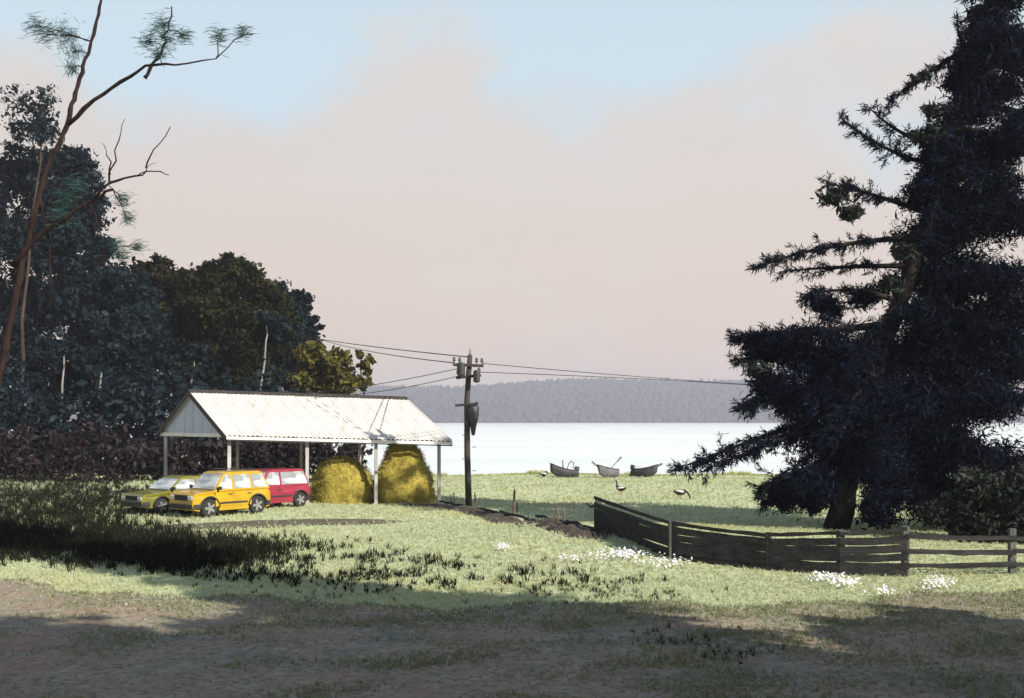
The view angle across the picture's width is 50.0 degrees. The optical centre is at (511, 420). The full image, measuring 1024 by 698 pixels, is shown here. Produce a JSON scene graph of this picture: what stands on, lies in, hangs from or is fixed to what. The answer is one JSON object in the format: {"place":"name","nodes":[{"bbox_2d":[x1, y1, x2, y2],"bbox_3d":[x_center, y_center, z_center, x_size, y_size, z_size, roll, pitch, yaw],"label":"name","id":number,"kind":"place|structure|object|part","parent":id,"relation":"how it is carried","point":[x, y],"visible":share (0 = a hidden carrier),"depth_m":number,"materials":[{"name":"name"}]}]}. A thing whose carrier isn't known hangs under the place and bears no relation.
{"place":"outdoors","nodes":[
{"label":"outdoors","id":0,"kind":"place"},
{"bbox_2d":[0,576,1023,697],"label":"road","id":1,"kind":"structure","parent":0,"point":[142,673],"depth_m":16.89,"materials":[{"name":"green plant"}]},
{"bbox_2d":[0,578,1023,697],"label":"road stones","id":2,"kind":"object","parent":1,"relation":"on","point":[366,682],"visible":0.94,"depth_m":17.82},
{"bbox_2d":[0,452,1023,621],"bbox_3d":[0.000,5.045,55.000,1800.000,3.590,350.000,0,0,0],"label":"ground","id":3,"kind":"structure","parent":0,"point":[563,537],"depth_m":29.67,"materials":[{"name":"green plant"}]},
{"bbox_2d":[0,83,64,405],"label":"broadleaf tree","id":4,"kind":"object","parent":3,"relation":"on","point":[41,121],"visible":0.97,"depth_m":79.87,"materials":[{"name":"green plant"}]},
{"bbox_2d":[0,97,100,434],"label":"broadleaf tree","id":5,"kind":"object","parent":3,"relation":"on","point":[18,175],"visible":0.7,"depth_m":82.56,"materials":[{"name":"green plant"}]},
{"bbox_2d":[46,329,89,420],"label":"slender tree","id":6,"kind":"object","parent":3,"relation":"on","point":[64,344],"visible":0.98,"depth_m":77.98,"materials":[{"name":"green plant"}]},
{"bbox_2d":[26,142,118,454],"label":"broadleaf tree","id":7,"kind":"object","parent":3,"relation":"on","point":[78,160],"visible":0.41,"depth_m":86.77,"materials":[{"name":"green plant"}]},
{"bbox_2d":[88,310,122,397],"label":"slender tree","id":8,"kind":"object","parent":3,"relation":"on","point":[99,333],"visible":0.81,"depth_m":79.71,"materials":[{"name":"green plant"}]},
{"bbox_2d":[0,413,215,482],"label":"thicket","id":9,"kind":"object","parent":3,"relation":"on","point":[137,457],"visible":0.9,"depth_m":64.66,"materials":[{"name":"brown plant"}]},
{"bbox_2d":[69,261,184,424],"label":"broadleaf tree","id":10,"kind":"object","parent":3,"relation":"on","point":[129,297],"visible":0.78,"depth_m":80.87,"materials":[{"name":"green plant"}]},
{"bbox_2d":[0,0,257,386],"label":"leaning pine","id":11,"kind":"object","parent":3,"relation":"on","point":[21,256],"visible":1,"depth_m":37.67,"materials":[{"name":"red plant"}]},
{"bbox_2d":[0,358,318,475],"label":"undergrowth","id":12,"kind":"object","parent":3,"relation":"on","point":[48,411],"visible":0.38,"depth_m":74.44,"materials":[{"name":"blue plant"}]},
{"bbox_2d":[121,475,199,513],"bbox_3d":[-13.304,2.899,43.600,2.040,1.408,4.140,0,0,41],"label":"parked car","id":13,"kind":"object","parent":3,"relation":"on","point":[155,497],"visible":0.48,"depth_m":42.42,"materials":[{"name":"green paint"}]},
{"bbox_3d":[-12.880,2.495,42.987,0.166,0.365,1.041,0,0,41],"label":"side window","id":14,"kind":"part","parent":13,"relation":"part of","materials":[{"name":"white glass"}]},
{"bbox_2d":[129,252,213,398],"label":"broadleaf tree","id":15,"kind":"object","parent":3,"relation":"on","point":[164,277],"visible":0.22,"depth_m":84.57,"materials":[{"name":"green plant"}]},
{"bbox_2d":[175,342,220,382],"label":"slender tree","id":16,"kind":"object","parent":3,"relation":"on","point":[193,352],"visible":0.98,"depth_m":76.92,"materials":[{"name":"green plant"}]},
{"bbox_2d":[169,468,270,517],"bbox_3d":[-11.140,2.721,42.000,2.040,1.746,3.640,0,0,41],"label":"parked car","id":17,"kind":"object","parent":3,"relation":"on","point":[208,494],"visible":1,"depth_m":41.48,"materials":[{"name":"yellow paint"}]},
{"bbox_3d":[-10.760,2.931,41.139,0.062,0.530,0.796,0,0,41],"label":"door","id":18,"kind":"part","parent":17,"relation":"part of","materials":[{"name":"yellow paint"}]},
{"bbox_3d":[-10.812,2.311,41.239,0.138,0.515,0.630,0,0,41],"label":"side window","id":19,"kind":"part","parent":17,"relation":"part of","materials":[{"name":"white glass"}]},
{"bbox_3d":[-10.302,2.311,41.836,0.138,0.515,0.740,0,0,41],"label":"side window","id":20,"kind":"part","parent":17,"relation":"part of","materials":[{"name":"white glass"}]},
{"bbox_3d":[-10.221,2.931,41.766,0.062,0.530,0.816,0,0,41],"label":"door","id":21,"kind":"part","parent":17,"relation":"part of","materials":[{"name":"yellow paint"}]},
{"bbox_3d":[-9.776,2.311,42.451,0.138,0.515,0.678,0,0,41],"label":"side window","id":22,"kind":"part","parent":17,"relation":"part of","materials":[{"name":"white glass"}]},
{"bbox_2d":[166,251,302,391],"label":"broadleaf tree","id":23,"kind":"object","parent":3,"relation":"on","point":[219,305],"visible":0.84,"depth_m":82.81,"materials":[{"name":"green plant"}]},
{"bbox_2d":[251,309,294,389],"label":"slender tree","id":24,"kind":"object","parent":3,"relation":"on","point":[266,319],"visible":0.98,"depth_m":78.99,"materials":[{"name":"green plant"}]},
{"bbox_2d":[147,519,401,528],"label":"dirt track","id":25,"kind":"structure","parent":3,"relation":"on","point":[254,523],"depth_m":37.93,"materials":[{"name":"brown soil"}]},
{"bbox_2d":[250,468,309,506],"bbox_3d":[-10.288,2.835,46.000,2.060,1.618,3.540,0,0,41],"label":"parked car","id":26,"kind":"object","parent":3,"relation":"on","point":[288,484],"visible":0.48,"depth_m":45.89,"materials":[{"name":"red paint"}]},
{"bbox_3d":[-9.937,2.401,45.257,0.145,0.515,0.814,0,0,41],"label":"side window","id":27,"kind":"part","parent":26,"relation":"part of","materials":[{"name":"white glass"}]},
{"bbox_3d":[-9.880,3.001,45.141,0.058,0.490,0.976,0,0,41],"label":"door","id":28,"kind":"part","parent":26,"relation":"part of","materials":[{"name":"red paint"}]},
{"bbox_3d":[-9.173,2.401,46.151,0.145,0.515,1.338,0,0,41],"label":"side window","id":29,"kind":"part","parent":26,"relation":"part of","materials":[{"name":"white glass"}]},
{"bbox_2d":[193,439,373,481],"bbox_3d":[-13.748,2.265,65.796,10.825,3.928,4.653,0,0,-5],"label":"hedge","id":30,"kind":"object","parent":3,"relation":"on","point":[264,452],"visible":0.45,"depth_m":64.96,"materials":[{"name":"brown plant"}]},
{"bbox_2d":[271,277,326,389],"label":"broadleaf tree","id":31,"kind":"object","parent":3,"relation":"on","point":[307,328],"visible":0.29,"depth_m":87.36,"materials":[{"name":"green plant"}]},
{"bbox_2d":[155,389,452,503],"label":"open shed","id":32,"kind":"structure","parent":3,"relation":"on","point":[258,416],"depth_m":50.01,"materials":[{"name":"white paint"}]},
{"bbox_2d":[279,340,361,394],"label":"broadleaf tree","id":33,"kind":"object","parent":3,"relation":"on","point":[333,369],"visible":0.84,"depth_m":77.17,"materials":[{"name":"green plant"}]},
{"bbox_2d":[0,470,668,593],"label":"rough growth","id":34,"kind":"object","parent":3,"relation":"on","point":[145,546],"visible":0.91,"depth_m":30.10,"materials":[{"name":"green plant"}]},
{"bbox_2d":[309,454,379,505],"bbox_3d":[-7.712,2.801,50.628,6.640,2.617,5.669,0,0,-12],"label":"hay stack","id":35,"kind":"object","parent":3,"relation":"on","point":[342,479],"visible":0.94,"depth_m":49.67,"materials":[{"name":"plant"}]},
{"bbox_2d":[354,349,377,465],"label":"young tree","id":36,"kind":"object","parent":3,"relation":"on","point":[365,363],"visible":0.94,"depth_m":77.68,"materials":[{"name":"green plant"}]},
{"bbox_2d":[369,443,476,504],"bbox_3d":[-4.449,2.435,50.403,6.691,3.490,5.356,0,0,20],"label":"hay stack","id":37,"kind":"object","parent":3,"relation":"on","point":[405,474],"visible":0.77,"depth_m":49.98,"materials":[{"name":"plant"}]},
{"bbox_2d":[395,502,531,526],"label":"earth bank","id":38,"kind":"structure","parent":3,"relation":"on","point":[497,518],"depth_m":42.33,"materials":[{"name":"soil"}]},
{"bbox_2d":[438,500,464,505],"bbox_3d":[-2.523,3.544,46.774,0.154,0.217,4.380,0,0,-19],"label":"fallen rail","id":39,"kind":"object","parent":38,"relation":"on","point":[445,502],"visible":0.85,"depth_m":47.17,"materials":[{"name":"brown wood"}]},
{"bbox_2d":[478,508,509,515],"bbox_3d":[-0.698,3.459,41.739,0.152,0.159,3.254,0,0,-22],"label":"fallen rail","id":40,"kind":"object","parent":38,"relation":"on","point":[493,511],"visible":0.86,"depth_m":41.74,"materials":[{"name":"brown wood"}]},
{"bbox_2d":[512,488,515,516],"bbox_3d":[0.065,3.211,40.863,0.136,1.369,0.098,0,0,0],"label":"stake","id":41,"kind":"object","parent":38,"relation":"on","point":[513,505],"visible":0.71,"depth_m":40.83,"materials":[{"name":"brown wood"}]},
{"bbox_2d":[499,510,530,520],"bbox_3d":[0.062,3.421,39.747,0.164,0.155,3.934,0,0,-15],"label":"fallen rail","id":42,"kind":"object","parent":38,"relation":"on","point":[518,515],"visible":0.91,"depth_m":39.22,"materials":[{"name":"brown wood"}]},
{"bbox_2d":[452,350,483,505],"bbox_3d":[-1.843,0.537,46.007,1.317,7.155,0.786,0,0,0],"label":"utility pole","id":43,"kind":"object","parent":3,"relation":"on","point":[471,413],"visible":0.98,"depth_m":46.08,"materials":[{"name":"brown wood"}]},
{"bbox_2d":[303,369,454,393],"bbox_3d":[-6.128,-1.710,48.656,9.543,0.976,0.030,0,0,35],"label":"power wire","id":44,"kind":"object","parent":43,"relation":"attached to","point":[381,383],"visible":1,"depth_m":48.36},
{"bbox_2d":[302,336,467,356],"bbox_3d":[-10.112,-4.928,68.541,0.043,4.557,47.694,0,0,-20],"label":"power wire","id":45,"kind":"object","parent":43,"relation":"attached to","point":[391,348],"visible":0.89,"depth_m":57.53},
{"bbox_2d":[314,376,455,397],"bbox_3d":[-5.751,-1.470,48.682,8.747,0.812,0.030,0,0,37],"label":"power wire","id":46,"kind":"object","parent":43,"relation":"attached to","point":[385,390],"visible":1,"depth_m":48.58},
{"bbox_2d":[323,340,453,362],"bbox_3d":[-9.550,-4.705,68.461,0.040,4.598,47.038,0,0,-18],"label":"power wire","id":47,"kind":"object","parent":43,"relation":"attached to","point":[393,355],"visible":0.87,"depth_m":57.51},
{"bbox_2d":[481,372,743,384],"bbox_3d":[9.483,-1.856,55.960,29.379,0.400,0.030,0,0,-42],"label":"power wire","id":48,"kind":"object","parent":43,"relation":"attached to","point":[607,377],"visible":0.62,"depth_m":51.35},
{"bbox_2d":[482,363,752,384],"bbox_3d":[10.329,-2.076,55.960,30.508,0.681,0.030,0,0,-41],"label":"power wire","id":49,"kind":"object","parent":43,"relation":"attached to","point":[607,374],"visible":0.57,"depth_m":50.69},
{"bbox_2d":[197,578,786,663],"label":"verge weeds","id":50,"kind":"object","parent":3,"relation":"on","point":[612,590],"visible":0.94,"depth_m":22.31,"materials":[{"name":"green plant"}]},
{"bbox_2d":[550,460,578,477],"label":"rowing boat","id":51,"kind":"object","parent":3,"relation":"on","point":[558,471],"visible":0.98,"depth_m":73.28,"materials":[{"name":"grey wood"}]},
{"bbox_2d":[524,518,611,539],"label":"earth bank","id":52,"kind":"structure","parent":3,"relation":"on","point":[573,530],"depth_m":32.20,"materials":[{"name":"soil"}]},
{"bbox_2d":[535,514,568,524],"bbox_3d":[1.298,3.320,36.874,0.135,0.419,6.508,0,0,-7],"label":"fallen rail","id":53,"kind":"object","parent":52,"relation":"on","point":[544,516],"visible":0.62,"depth_m":38.09,"materials":[{"name":"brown wood"}]},
{"bbox_2d":[556,504,558,522],"bbox_3d":[1.425,3.079,34.209,0.108,0.953,0.058,0,0,0],"label":"stake","id":54,"kind":"object","parent":52,"relation":"on","point":[557,514],"visible":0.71,"depth_m":34.19,"materials":[{"name":"brown wood"}]},
{"bbox_2d":[563,506,564,523],"bbox_3d":[1.592,3.084,33.884,0.059,0.916,0.058,0,0,0],"label":"stake","id":55,"kind":"object","parent":52,"relation":"on","point":[563,515],"visible":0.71,"depth_m":33.86,"materials":[{"name":"brown wood"}]},
{"bbox_2d":[565,519,597,529],"bbox_3d":[2.069,3.121,32.772,0.175,0.150,2.766,0,0,-15],"label":"fallen rail","id":56,"kind":"object","parent":52,"relation":"on","point":[579,523],"visible":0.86,"depth_m":32.88,"materials":[{"name":"brown wood"}]},
{"bbox_2d":[592,456,621,476],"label":"rowing boat","id":57,"kind":"object","parent":3,"relation":"on","point":[604,471],"visible":0.99,"depth_m":73.92,"materials":[{"name":"grey wood"}]},
{"bbox_2d":[615,480,625,494],"bbox_3d":[5.359,3.304,54.385,0.692,0.702,0.292,0,0,30],"label":"goose","id":58,"kind":"object","parent":3,"relation":"on","point":[620,488],"visible":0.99,"depth_m":54.29},
{"bbox_2d":[629,463,662,476],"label":"rowing boat","id":59,"kind":"object","parent":3,"relation":"on","point":[649,471],"visible":1,"depth_m":74.15,"materials":[{"name":"grey wood"}]},
{"bbox_2d":[673,489,690,498],"bbox_3d":[7.754,3.369,50.012,0.823,0.489,0.318,0,0,8],"label":"goose","id":60,"kind":"object","parent":3,"relation":"on","point":[680,492],"visible":0.98,"depth_m":49.94},
{"bbox_2d":[496,541,956,593],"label":"white flowers","id":61,"kind":"object","parent":3,"relation":"on","point":[831,575],"visible":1,"depth_m":24.73,"materials":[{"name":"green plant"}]},
{"bbox_2d":[586,496,1023,576],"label":"board fence","id":62,"kind":"object","parent":3,"relation":"on","point":[777,554],"visible":0.82,"depth_m":26.08,"materials":[{"name":"brown wood"}]},
{"bbox_2d":[665,0,1023,534],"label":"conifer","id":63,"kind":"object","parent":3,"relation":"on","point":[878,427],"visible":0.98,"depth_m":35.34,"materials":[{"name":"green plant"}]},
{"bbox_2d":[913,457,1023,544],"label":"dark bush","id":64,"kind":"object","parent":3,"relation":"on","point":[985,505],"visible":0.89,"depth_m":32.66,"materials":[{"name":"green plant"}]},
{"bbox_2d":[0,0,1023,389],"label":"sky","id":65,"kind":"structure","parent":0,"point":[593,186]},
{"bbox_2d":[1,423,1023,475],"bbox_3d":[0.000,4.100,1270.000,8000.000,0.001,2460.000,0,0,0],"label":"lake water","id":66,"kind":"structure","parent":0,"point":[499,448],"depth_m":173.95,"materials":[{"name":"white liquid"}]},
{"bbox_2d":[68,385,1023,422],"bbox_3d":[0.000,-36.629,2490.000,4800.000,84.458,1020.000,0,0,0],"label":"hills","id":67,"kind":"structure","parent":0,"point":[592,403],"depth_m":2023.35,"materials":[{"name":"grey plant"}]},
{"bbox_2d":[4,377,1023,422],"bbox_3d":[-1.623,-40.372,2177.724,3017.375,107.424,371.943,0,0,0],"label":"wood","id":68,"kind":"object","parent":67,"relation":"on","point":[638,396],"visible":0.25,"depth_m":2114.01,"materials":[{"name":"grey plant"}]},
{"bbox_2d":[371,469,774,476],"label":"shore grass","id":69,"kind":"structure","parent":0,"point":[535,472],"depth_m":76.24,"materials":[{"name":"green plant"}]}
]}

